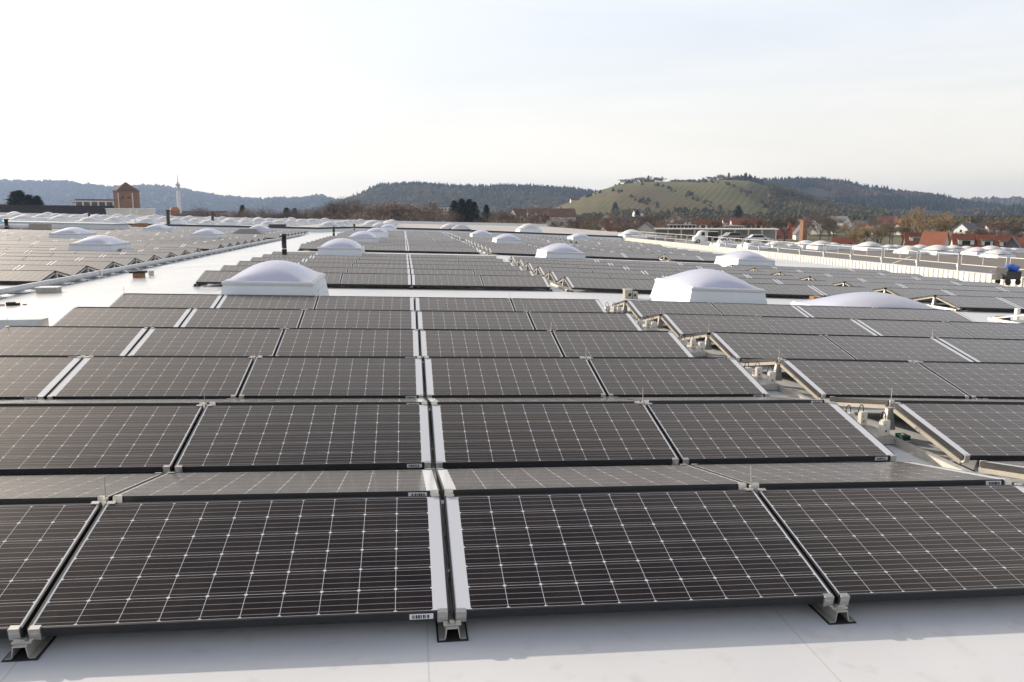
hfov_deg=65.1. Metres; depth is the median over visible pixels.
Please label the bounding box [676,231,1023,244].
ground
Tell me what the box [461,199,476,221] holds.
conifer tree
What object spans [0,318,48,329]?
cross duct
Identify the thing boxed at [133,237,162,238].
solar panel
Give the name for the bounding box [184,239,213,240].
solar panel
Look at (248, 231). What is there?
hipped hatch
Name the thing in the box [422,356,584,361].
solar panel
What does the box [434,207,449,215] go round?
tower block
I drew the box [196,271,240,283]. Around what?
solar panel
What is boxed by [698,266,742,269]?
solar panel
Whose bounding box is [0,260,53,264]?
solar panel
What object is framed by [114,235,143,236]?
solar panel
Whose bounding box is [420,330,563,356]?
solar panel
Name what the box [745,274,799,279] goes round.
solar panel
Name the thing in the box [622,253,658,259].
solar panel
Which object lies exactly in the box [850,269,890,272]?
solar panel
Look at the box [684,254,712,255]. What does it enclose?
solar panel
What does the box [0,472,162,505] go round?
solar panel
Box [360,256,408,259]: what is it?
solar panel
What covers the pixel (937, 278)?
solar panel
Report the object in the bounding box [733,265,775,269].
solar panel
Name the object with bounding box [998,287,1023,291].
solar panel
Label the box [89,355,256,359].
solar panel
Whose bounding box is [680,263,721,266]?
solar panel
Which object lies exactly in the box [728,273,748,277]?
solar panel
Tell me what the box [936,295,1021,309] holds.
solar panel
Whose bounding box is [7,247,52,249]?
solar panel
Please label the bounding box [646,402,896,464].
solar panel
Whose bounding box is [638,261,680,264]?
solar panel
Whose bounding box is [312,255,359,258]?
solar panel
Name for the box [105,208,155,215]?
pale hall
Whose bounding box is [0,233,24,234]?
solar panel
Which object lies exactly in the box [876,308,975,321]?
solar panel
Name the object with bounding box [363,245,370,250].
solar panel
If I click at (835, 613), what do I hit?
mounting rack
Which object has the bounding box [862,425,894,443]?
aisle tray
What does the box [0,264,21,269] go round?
solar panel
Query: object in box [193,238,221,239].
solar panel
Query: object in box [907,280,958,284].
solar panel
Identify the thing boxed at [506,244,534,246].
solar panel
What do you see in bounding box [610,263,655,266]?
solar panel
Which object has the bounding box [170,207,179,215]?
orange gantry
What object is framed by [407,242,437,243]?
solar panel
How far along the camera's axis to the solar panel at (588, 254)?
38.28 m
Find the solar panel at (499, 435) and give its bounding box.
[431,402,678,467]
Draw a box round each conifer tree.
[4,191,20,204]
[11,190,28,204]
[22,194,35,204]
[31,195,44,204]
[237,205,245,213]
[280,207,290,217]
[447,200,460,221]
[452,198,469,221]
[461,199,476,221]
[466,201,481,222]
[481,204,492,222]
[611,202,618,209]
[634,210,640,217]
[733,205,742,217]
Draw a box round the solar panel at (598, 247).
[585,246,612,248]
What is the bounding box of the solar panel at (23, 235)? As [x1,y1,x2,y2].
[8,235,39,235]
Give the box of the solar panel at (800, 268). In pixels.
[773,266,813,269]
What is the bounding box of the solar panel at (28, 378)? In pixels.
[0,357,82,399]
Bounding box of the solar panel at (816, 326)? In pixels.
[759,316,877,335]
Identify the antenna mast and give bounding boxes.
[175,176,181,214]
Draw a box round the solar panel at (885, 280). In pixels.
[859,278,912,283]
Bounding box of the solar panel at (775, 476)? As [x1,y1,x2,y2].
[691,461,1011,491]
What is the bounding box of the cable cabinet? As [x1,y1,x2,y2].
[623,288,637,298]
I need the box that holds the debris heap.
[0,302,26,305]
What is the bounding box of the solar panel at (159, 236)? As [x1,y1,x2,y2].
[144,236,171,237]
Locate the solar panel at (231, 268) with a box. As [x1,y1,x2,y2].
[220,265,249,270]
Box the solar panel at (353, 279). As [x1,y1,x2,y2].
[340,273,410,285]
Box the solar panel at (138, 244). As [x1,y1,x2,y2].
[131,243,148,246]
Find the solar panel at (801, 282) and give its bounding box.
[775,279,834,285]
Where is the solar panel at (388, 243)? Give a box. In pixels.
[375,242,406,243]
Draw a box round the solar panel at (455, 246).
[442,245,473,246]
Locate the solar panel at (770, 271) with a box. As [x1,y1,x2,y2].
[755,268,799,273]
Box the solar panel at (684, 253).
[670,252,698,253]
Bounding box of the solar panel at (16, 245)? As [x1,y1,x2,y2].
[0,245,32,246]
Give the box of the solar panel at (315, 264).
[297,262,352,267]
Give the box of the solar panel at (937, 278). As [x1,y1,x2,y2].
[915,277,959,280]
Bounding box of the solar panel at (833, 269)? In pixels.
[811,267,851,270]
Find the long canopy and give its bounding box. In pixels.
[654,228,778,239]
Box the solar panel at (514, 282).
[481,275,549,288]
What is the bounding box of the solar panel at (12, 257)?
[0,256,26,259]
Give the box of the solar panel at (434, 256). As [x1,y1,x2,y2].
[409,254,454,257]
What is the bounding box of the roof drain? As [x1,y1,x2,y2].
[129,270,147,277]
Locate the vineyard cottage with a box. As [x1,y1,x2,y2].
[570,198,579,202]
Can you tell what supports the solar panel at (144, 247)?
on the roof deck
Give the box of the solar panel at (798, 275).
[781,272,829,278]
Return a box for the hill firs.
[352,180,597,197]
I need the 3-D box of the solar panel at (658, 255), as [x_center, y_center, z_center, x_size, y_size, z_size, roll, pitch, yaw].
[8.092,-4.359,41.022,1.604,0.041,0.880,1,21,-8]
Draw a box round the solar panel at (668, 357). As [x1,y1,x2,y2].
[587,356,730,359]
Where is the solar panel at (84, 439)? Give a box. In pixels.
[0,405,203,474]
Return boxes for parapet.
[129,223,622,239]
[623,237,1023,286]
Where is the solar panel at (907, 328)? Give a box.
[855,319,973,337]
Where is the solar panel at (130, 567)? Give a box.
[27,494,449,639]
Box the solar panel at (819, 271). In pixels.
[798,270,842,273]
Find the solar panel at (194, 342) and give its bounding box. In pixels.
[127,327,283,355]
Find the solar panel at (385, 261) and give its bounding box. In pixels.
[356,259,408,263]
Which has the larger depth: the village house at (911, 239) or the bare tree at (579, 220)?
the bare tree at (579, 220)
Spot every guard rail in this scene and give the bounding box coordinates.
[713,237,726,246]
[727,238,742,248]
[743,239,759,250]
[760,240,779,252]
[780,241,800,254]
[801,243,824,256]
[825,245,852,259]
[853,246,882,262]
[884,249,918,266]
[919,251,959,270]
[961,254,1007,267]
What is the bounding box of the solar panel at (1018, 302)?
[998,297,1023,310]
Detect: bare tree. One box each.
[176,205,204,216]
[183,207,210,216]
[220,209,237,216]
[231,208,247,217]
[233,209,257,217]
[240,206,272,217]
[255,206,281,217]
[266,210,282,217]
[281,208,309,218]
[302,208,319,218]
[306,206,326,218]
[310,196,367,219]
[320,199,367,219]
[321,204,369,219]
[344,210,389,220]
[357,197,416,219]
[359,203,412,220]
[369,201,420,220]
[391,206,426,220]
[393,204,440,221]
[413,200,449,217]
[419,206,457,221]
[427,205,471,221]
[466,213,497,222]
[490,209,515,222]
[493,212,521,222]
[500,210,535,223]
[510,208,541,223]
[524,210,553,223]
[548,212,584,228]
[567,216,588,228]
[573,215,600,230]
[583,210,613,231]
[600,213,618,222]
[607,215,633,227]
[608,221,638,231]
[628,218,641,229]
[636,215,666,227]
[649,212,680,227]
[671,213,701,238]
[708,219,732,227]
[738,218,764,227]
[766,218,786,228]
[772,216,801,241]
[793,217,815,230]
[806,210,835,240]
[821,224,838,239]
[822,213,849,236]
[851,219,867,228]
[865,218,883,235]
[882,217,899,244]
[899,226,913,236]
[976,227,1006,235]
[987,213,1023,235]
[994,231,1009,235]
[999,229,1023,236]
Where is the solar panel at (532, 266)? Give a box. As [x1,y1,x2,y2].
[528,263,577,271]
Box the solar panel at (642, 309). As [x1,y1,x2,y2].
[627,300,722,318]
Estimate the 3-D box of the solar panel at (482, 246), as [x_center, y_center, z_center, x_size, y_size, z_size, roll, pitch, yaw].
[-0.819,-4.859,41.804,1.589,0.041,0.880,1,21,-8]
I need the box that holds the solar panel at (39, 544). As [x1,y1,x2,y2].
[0,501,101,639]
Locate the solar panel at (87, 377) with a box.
[47,356,253,399]
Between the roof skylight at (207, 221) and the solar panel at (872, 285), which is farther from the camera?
the roof skylight at (207, 221)
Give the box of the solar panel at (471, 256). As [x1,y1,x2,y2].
[455,255,498,258]
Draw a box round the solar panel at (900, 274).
[881,273,923,276]
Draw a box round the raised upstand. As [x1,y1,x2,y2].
[2,220,129,228]
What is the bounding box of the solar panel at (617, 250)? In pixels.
[602,249,631,251]
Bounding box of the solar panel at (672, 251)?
[658,250,686,252]
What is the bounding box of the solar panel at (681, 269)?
[672,268,719,271]
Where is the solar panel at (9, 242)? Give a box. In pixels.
[0,240,37,244]
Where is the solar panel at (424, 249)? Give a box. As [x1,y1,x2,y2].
[407,246,443,251]
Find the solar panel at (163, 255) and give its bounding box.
[122,252,169,258]
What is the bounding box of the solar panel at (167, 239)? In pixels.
[151,239,183,239]
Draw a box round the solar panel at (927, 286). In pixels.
[897,283,955,289]
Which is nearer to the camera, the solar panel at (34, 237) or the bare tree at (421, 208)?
the solar panel at (34, 237)
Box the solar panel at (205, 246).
[181,244,220,249]
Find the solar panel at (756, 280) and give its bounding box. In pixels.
[739,278,780,283]
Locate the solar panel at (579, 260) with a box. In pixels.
[554,258,596,261]
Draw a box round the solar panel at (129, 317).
[53,307,191,326]
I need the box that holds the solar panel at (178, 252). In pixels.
[140,249,184,255]
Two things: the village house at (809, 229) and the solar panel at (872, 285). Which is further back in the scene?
the village house at (809, 229)
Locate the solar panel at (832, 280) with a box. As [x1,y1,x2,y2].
[811,276,864,283]
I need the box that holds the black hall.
[0,205,114,214]
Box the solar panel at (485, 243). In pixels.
[474,242,500,244]
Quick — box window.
[962,241,969,244]
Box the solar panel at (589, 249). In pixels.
[576,248,602,250]
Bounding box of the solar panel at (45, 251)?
[27,250,76,253]
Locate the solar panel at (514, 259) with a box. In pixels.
[511,257,554,263]
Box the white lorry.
[692,230,717,242]
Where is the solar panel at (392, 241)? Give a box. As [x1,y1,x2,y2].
[378,241,405,242]
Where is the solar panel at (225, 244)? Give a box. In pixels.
[195,242,229,246]
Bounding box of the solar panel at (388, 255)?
[363,253,407,256]
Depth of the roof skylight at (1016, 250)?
126.26 m
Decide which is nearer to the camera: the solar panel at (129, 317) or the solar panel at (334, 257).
the solar panel at (129, 317)
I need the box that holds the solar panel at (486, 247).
[484,246,515,250]
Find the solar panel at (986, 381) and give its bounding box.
[919,361,1023,399]
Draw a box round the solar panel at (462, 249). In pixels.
[444,247,478,252]
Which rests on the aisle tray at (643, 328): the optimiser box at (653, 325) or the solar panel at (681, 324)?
the optimiser box at (653, 325)
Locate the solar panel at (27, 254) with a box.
[0,253,53,256]
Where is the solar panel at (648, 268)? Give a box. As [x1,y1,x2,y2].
[625,266,674,270]
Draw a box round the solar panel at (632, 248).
[621,248,647,249]
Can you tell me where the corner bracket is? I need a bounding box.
[995,308,1023,321]
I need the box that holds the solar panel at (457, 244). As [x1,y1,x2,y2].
[440,244,470,245]
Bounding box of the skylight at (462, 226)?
[451,224,470,229]
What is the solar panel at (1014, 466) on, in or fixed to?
on the mounting rack
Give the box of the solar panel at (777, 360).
[742,358,911,362]
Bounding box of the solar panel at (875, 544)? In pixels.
[757,483,1023,605]
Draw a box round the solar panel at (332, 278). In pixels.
[324,273,341,284]
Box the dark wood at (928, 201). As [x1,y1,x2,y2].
[738,175,1023,216]
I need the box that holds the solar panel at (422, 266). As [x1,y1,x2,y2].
[410,264,467,269]
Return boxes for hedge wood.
[666,218,1023,230]
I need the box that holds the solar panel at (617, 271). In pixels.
[591,269,644,273]
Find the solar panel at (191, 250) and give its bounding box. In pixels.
[156,247,197,253]
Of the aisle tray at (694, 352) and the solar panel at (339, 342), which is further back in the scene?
the aisle tray at (694, 352)
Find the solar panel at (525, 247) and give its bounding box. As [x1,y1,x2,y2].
[511,246,540,247]
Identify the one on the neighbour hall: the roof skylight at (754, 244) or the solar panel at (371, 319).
the roof skylight at (754, 244)
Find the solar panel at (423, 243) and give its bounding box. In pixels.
[407,243,439,244]
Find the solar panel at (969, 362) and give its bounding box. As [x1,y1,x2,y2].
[912,360,1023,363]
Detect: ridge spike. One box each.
[103,476,108,500]
[749,466,753,487]
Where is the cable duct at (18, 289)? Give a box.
[0,233,303,298]
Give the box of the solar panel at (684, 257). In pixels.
[665,255,702,260]
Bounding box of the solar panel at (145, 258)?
[102,254,153,261]
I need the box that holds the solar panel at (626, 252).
[612,251,642,253]
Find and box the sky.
[0,0,1023,198]
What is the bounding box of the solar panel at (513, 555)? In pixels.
[444,488,834,621]
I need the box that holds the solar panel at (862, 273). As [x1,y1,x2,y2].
[839,271,882,274]
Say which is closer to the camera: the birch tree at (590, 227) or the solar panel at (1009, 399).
the solar panel at (1009, 399)
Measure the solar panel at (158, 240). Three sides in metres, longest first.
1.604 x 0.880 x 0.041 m
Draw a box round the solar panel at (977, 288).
[948,285,1007,291]
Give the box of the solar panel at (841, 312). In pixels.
[795,305,893,319]
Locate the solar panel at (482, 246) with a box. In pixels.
[480,245,510,248]
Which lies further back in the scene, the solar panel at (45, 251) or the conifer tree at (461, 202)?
the conifer tree at (461, 202)
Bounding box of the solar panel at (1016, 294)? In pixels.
[999,292,1023,297]
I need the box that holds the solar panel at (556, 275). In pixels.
[550,271,609,281]
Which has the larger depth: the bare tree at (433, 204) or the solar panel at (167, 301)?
the bare tree at (433, 204)
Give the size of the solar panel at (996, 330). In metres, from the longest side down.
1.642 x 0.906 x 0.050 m
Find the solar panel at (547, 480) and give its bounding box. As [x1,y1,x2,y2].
[436,464,746,496]
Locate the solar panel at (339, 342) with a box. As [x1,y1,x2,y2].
[275,328,419,355]
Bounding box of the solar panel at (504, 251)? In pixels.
[488,248,523,254]
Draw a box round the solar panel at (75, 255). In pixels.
[50,253,104,256]
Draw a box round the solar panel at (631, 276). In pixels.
[607,273,664,279]
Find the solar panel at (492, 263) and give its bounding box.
[463,262,512,265]
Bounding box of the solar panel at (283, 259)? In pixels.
[250,257,304,261]
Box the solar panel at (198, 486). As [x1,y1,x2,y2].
[112,468,439,502]
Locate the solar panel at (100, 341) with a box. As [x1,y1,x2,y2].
[0,326,148,355]
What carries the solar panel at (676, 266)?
on the roof deck
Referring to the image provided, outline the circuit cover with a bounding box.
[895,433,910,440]
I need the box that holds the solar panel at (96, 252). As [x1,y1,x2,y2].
[74,251,123,253]
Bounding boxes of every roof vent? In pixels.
[165,210,169,223]
[210,212,215,223]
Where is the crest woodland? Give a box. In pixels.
[625,177,767,185]
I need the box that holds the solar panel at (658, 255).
[653,253,683,257]
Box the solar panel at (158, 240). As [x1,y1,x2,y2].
[140,240,172,241]
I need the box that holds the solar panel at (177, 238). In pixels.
[162,238,192,238]
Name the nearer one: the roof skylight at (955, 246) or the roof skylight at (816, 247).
the roof skylight at (816, 247)
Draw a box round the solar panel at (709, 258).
[698,256,715,261]
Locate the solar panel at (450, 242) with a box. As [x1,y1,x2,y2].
[437,241,464,242]
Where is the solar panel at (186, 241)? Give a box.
[172,240,204,241]
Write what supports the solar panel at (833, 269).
on the roof deck
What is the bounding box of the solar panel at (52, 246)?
[31,245,68,247]
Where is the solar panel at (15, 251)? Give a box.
[0,249,29,252]
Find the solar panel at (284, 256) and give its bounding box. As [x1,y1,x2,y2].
[262,254,311,257]
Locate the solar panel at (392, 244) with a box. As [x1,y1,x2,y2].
[373,244,406,245]
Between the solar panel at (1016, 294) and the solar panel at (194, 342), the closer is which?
the solar panel at (194, 342)
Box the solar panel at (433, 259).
[409,257,458,260]
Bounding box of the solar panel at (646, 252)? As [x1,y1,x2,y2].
[641,251,669,253]
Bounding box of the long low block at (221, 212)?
[182,211,227,216]
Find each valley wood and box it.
[305,215,662,231]
[639,214,1023,224]
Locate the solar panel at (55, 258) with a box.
[23,256,80,260]
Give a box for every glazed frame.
[667,224,696,227]
[724,226,744,227]
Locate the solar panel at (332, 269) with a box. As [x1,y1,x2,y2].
[308,267,347,272]
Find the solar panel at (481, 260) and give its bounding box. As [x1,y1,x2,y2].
[458,258,504,261]
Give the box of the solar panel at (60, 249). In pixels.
[52,248,67,249]
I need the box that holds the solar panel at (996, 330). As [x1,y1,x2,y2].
[946,321,1023,338]
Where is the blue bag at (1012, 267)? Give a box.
[1004,264,1020,270]
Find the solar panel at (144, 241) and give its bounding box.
[127,241,160,242]
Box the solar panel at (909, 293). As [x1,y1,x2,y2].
[887,288,951,298]
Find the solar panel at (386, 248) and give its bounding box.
[371,245,406,251]
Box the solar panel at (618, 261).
[596,260,639,263]
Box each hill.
[1,185,325,216]
[556,180,895,215]
[800,187,973,216]
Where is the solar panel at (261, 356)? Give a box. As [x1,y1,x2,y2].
[257,355,421,357]
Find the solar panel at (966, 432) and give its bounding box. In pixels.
[894,402,1023,460]
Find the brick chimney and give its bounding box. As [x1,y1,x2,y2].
[799,220,808,241]
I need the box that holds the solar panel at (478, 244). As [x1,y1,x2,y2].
[477,243,505,247]
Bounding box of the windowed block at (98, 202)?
[74,199,113,205]
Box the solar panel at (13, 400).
[0,399,34,401]
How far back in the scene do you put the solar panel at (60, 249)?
31.08 m
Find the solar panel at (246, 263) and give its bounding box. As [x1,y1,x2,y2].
[237,261,296,265]
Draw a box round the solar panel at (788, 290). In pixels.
[750,283,824,296]
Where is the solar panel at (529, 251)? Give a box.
[522,249,536,254]
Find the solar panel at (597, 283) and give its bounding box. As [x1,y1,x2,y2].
[565,277,635,290]
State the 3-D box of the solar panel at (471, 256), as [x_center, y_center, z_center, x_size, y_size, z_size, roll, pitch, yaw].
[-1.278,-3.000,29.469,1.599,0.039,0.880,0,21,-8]
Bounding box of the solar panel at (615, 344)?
[552,331,693,356]
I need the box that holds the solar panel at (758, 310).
[711,302,808,316]
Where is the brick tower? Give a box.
[112,182,139,207]
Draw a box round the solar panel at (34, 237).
[23,236,47,237]
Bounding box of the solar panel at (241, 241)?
[214,240,244,243]
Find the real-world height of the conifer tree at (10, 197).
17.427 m
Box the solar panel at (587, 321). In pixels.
[528,312,642,330]
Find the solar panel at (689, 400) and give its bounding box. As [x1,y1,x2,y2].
[613,396,828,404]
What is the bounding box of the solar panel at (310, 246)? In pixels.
[299,244,322,249]
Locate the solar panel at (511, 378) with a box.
[424,357,605,398]
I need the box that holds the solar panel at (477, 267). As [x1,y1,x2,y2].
[468,265,522,270]
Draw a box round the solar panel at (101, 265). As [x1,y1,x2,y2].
[49,261,112,269]
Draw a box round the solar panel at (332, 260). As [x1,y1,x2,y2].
[304,258,356,262]
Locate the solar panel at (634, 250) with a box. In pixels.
[631,249,659,251]
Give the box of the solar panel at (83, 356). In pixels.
[0,355,87,357]
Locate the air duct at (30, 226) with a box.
[0,224,51,228]
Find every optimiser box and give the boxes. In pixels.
[616,303,621,312]
[637,316,642,327]
[645,316,649,326]
[650,317,656,329]
[681,334,686,347]
[690,334,695,347]
[698,337,704,351]
[744,362,751,374]
[755,361,762,377]
[767,365,775,383]
[845,405,854,418]
[857,404,867,424]
[878,411,890,435]
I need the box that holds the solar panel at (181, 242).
[161,242,195,243]
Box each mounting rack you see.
[1,300,317,661]
[43,249,202,280]
[209,238,266,249]
[414,300,468,642]
[464,240,490,254]
[505,258,573,291]
[596,245,670,260]
[604,302,1023,478]
[606,396,855,624]
[729,266,963,311]
[988,314,1023,322]
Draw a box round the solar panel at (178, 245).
[145,243,183,247]
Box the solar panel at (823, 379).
[781,359,968,398]
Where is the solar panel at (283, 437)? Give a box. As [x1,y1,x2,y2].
[174,403,431,472]
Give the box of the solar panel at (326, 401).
[209,398,427,405]
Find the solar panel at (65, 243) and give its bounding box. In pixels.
[32,241,72,245]
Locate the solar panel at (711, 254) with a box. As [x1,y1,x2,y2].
[699,253,724,254]
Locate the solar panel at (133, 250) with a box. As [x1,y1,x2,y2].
[117,249,141,251]
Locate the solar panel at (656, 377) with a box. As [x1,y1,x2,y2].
[588,358,769,397]
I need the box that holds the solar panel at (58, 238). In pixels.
[39,238,72,239]
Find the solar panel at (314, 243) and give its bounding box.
[306,242,323,243]
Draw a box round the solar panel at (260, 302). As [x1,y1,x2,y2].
[216,295,317,308]
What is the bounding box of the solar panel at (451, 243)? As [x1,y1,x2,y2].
[438,242,467,243]
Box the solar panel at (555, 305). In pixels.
[511,298,606,311]
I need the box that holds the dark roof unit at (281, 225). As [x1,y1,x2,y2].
[269,224,285,226]
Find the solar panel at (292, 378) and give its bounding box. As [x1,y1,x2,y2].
[238,357,423,398]
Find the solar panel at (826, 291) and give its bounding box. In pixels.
[810,285,874,296]
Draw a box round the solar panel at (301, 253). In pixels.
[272,252,316,254]
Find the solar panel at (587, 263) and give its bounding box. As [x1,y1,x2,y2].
[564,261,610,265]
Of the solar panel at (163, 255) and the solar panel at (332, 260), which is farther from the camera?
the solar panel at (163, 255)
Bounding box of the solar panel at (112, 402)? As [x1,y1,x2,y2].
[0,398,231,407]
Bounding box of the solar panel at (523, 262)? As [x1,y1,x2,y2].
[519,259,564,266]
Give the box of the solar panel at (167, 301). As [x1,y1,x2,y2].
[110,294,222,307]
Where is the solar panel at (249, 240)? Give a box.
[222,239,251,242]
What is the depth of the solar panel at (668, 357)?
8.56 m
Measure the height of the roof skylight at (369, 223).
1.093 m
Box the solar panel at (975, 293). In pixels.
[944,290,1007,296]
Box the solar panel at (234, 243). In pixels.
[205,241,237,245]
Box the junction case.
[34,286,62,292]
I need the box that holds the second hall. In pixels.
[0,213,674,241]
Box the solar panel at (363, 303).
[315,296,413,309]
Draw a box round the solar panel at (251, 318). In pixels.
[180,308,303,327]
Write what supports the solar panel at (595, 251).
on the roof deck
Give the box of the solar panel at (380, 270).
[347,268,409,273]
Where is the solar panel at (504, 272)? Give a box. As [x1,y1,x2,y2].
[474,270,533,275]
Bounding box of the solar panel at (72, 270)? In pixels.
[16,265,85,275]
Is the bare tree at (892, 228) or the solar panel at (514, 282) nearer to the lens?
the solar panel at (514, 282)
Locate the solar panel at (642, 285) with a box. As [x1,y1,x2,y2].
[627,279,654,291]
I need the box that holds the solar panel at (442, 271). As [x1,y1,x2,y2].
[411,269,473,274]
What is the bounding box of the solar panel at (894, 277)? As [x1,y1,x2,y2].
[870,275,917,279]
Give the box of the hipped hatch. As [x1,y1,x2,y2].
[232,229,266,233]
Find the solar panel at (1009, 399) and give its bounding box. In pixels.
[992,399,1023,400]
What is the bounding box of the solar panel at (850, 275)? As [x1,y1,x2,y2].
[826,273,873,277]
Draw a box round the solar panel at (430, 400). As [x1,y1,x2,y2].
[427,397,640,406]
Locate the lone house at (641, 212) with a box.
[632,210,643,216]
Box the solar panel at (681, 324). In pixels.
[662,313,776,336]
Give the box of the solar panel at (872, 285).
[845,281,904,289]
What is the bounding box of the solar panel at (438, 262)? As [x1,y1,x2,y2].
[410,260,462,264]
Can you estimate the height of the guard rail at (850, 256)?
0.941 m
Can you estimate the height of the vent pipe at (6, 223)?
0.950 m
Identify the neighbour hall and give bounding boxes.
[676,241,1023,276]
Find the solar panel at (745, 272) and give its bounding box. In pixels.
[720,270,769,274]
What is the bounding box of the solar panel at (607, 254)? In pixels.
[589,252,625,257]
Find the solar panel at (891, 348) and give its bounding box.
[824,335,974,361]
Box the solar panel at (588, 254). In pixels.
[581,251,591,256]
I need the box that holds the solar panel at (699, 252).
[686,251,713,253]
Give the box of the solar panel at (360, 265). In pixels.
[352,263,409,268]
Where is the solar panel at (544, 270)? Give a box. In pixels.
[538,267,592,275]
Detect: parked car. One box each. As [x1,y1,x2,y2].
[718,232,745,240]
[744,234,769,242]
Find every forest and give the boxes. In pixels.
[0,178,341,215]
[289,183,593,217]
[959,196,1023,205]
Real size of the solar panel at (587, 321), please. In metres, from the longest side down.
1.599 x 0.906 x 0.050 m
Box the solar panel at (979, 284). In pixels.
[952,281,1004,286]
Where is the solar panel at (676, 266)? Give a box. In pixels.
[654,264,700,268]
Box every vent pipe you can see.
[3,219,8,228]
[281,234,286,254]
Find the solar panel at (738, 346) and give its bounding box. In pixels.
[710,332,855,360]
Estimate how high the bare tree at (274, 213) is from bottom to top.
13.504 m
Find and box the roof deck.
[0,231,1023,681]
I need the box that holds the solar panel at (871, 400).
[830,396,1023,405]
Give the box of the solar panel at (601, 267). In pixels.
[577,265,626,269]
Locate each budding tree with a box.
[838,222,861,236]
[845,226,869,244]
[857,226,873,241]
[863,223,890,243]
[874,224,891,243]
[895,205,958,236]
[896,224,913,237]
[922,209,960,231]
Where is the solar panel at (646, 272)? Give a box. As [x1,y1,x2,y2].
[643,270,680,274]
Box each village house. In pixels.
[509,207,526,217]
[526,207,576,227]
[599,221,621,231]
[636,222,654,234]
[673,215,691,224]
[696,220,721,227]
[722,217,735,225]
[728,218,749,225]
[743,217,765,227]
[773,229,791,240]
[786,223,799,237]
[792,225,808,239]
[798,218,812,230]
[811,218,819,229]
[811,229,827,233]
[816,222,828,231]
[830,216,851,228]
[831,237,856,244]
[879,216,893,226]
[892,223,909,234]
[893,219,914,229]
[901,233,921,245]
[918,231,949,245]
[948,234,977,246]
[953,222,979,233]
[974,223,984,227]
[976,235,995,246]
[984,225,999,231]
[993,236,1017,246]
[1003,237,1021,247]
[1018,237,1023,247]
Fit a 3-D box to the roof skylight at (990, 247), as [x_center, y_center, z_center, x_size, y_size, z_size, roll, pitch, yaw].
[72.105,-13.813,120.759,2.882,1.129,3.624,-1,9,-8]
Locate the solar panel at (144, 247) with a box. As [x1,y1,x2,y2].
[132,247,156,248]
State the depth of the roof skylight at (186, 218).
126.91 m
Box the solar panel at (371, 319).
[299,309,416,328]
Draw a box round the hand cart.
[991,267,1021,284]
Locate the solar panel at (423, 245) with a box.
[407,244,441,246]
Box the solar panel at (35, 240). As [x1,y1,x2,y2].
[18,239,54,240]
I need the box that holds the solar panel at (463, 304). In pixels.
[415,297,514,310]
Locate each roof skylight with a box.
[0,215,17,219]
[8,215,38,220]
[30,214,51,220]
[47,215,74,221]
[48,227,96,238]
[68,235,132,250]
[69,214,82,219]
[77,217,102,222]
[89,215,106,220]
[97,215,110,218]
[103,217,126,222]
[123,215,138,218]
[135,218,160,223]
[143,224,173,231]
[145,215,158,219]
[156,216,174,221]
[165,218,186,223]
[181,217,192,220]
[187,218,204,223]
[190,228,225,238]
[197,220,218,224]
[219,219,240,225]
[221,260,328,303]
[239,219,254,224]
[247,224,270,231]
[252,218,265,223]
[261,221,275,225]
[273,219,289,226]
[286,219,299,225]
[297,219,309,224]
[307,219,319,223]
[317,238,364,255]
[319,221,338,226]
[335,221,345,226]
[341,220,350,225]
[348,231,378,241]
[361,220,380,226]
[367,227,388,236]
[372,222,384,225]
[380,224,396,230]
[440,223,455,228]
[470,230,492,239]
[492,234,521,243]
[515,223,542,232]
[535,243,585,258]
[567,233,591,240]
[618,229,645,237]
[649,269,766,303]
[709,239,737,246]
[714,251,774,266]
[737,241,767,248]
[766,241,788,247]
[787,243,799,247]
[790,292,935,308]
[794,240,811,248]
[805,241,837,249]
[829,242,845,248]
[852,241,887,250]
[881,245,898,248]
[893,246,925,253]
[914,244,927,249]
[920,245,958,254]
[946,245,965,251]
[960,247,988,254]
[979,249,1015,257]
[981,245,1006,251]
[1000,247,1013,252]
[1011,248,1023,252]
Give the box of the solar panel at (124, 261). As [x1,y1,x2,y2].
[77,257,134,265]
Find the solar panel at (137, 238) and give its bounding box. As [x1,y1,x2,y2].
[120,238,150,239]
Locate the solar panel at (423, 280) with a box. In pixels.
[412,274,482,287]
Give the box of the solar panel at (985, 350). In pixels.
[936,337,1023,362]
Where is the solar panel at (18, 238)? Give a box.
[3,237,38,238]
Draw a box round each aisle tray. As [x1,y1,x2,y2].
[641,326,657,330]
[687,347,705,356]
[753,376,777,389]
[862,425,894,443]
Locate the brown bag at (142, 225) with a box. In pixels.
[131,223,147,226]
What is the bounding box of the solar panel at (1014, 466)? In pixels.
[980,460,1023,473]
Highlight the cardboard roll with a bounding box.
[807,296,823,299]
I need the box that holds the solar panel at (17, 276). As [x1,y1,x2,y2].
[0,270,54,282]
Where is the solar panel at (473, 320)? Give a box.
[417,311,534,330]
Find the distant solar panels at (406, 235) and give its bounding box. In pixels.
[0,227,1023,339]
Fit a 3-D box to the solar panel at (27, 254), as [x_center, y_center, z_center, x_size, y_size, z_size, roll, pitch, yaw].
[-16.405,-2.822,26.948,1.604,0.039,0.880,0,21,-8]
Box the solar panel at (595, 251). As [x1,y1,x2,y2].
[580,250,611,251]
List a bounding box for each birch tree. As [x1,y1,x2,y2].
[347,211,369,219]
[365,209,398,220]
[402,215,429,220]
[430,210,455,221]
[515,213,538,223]
[551,216,572,227]
[579,220,609,230]

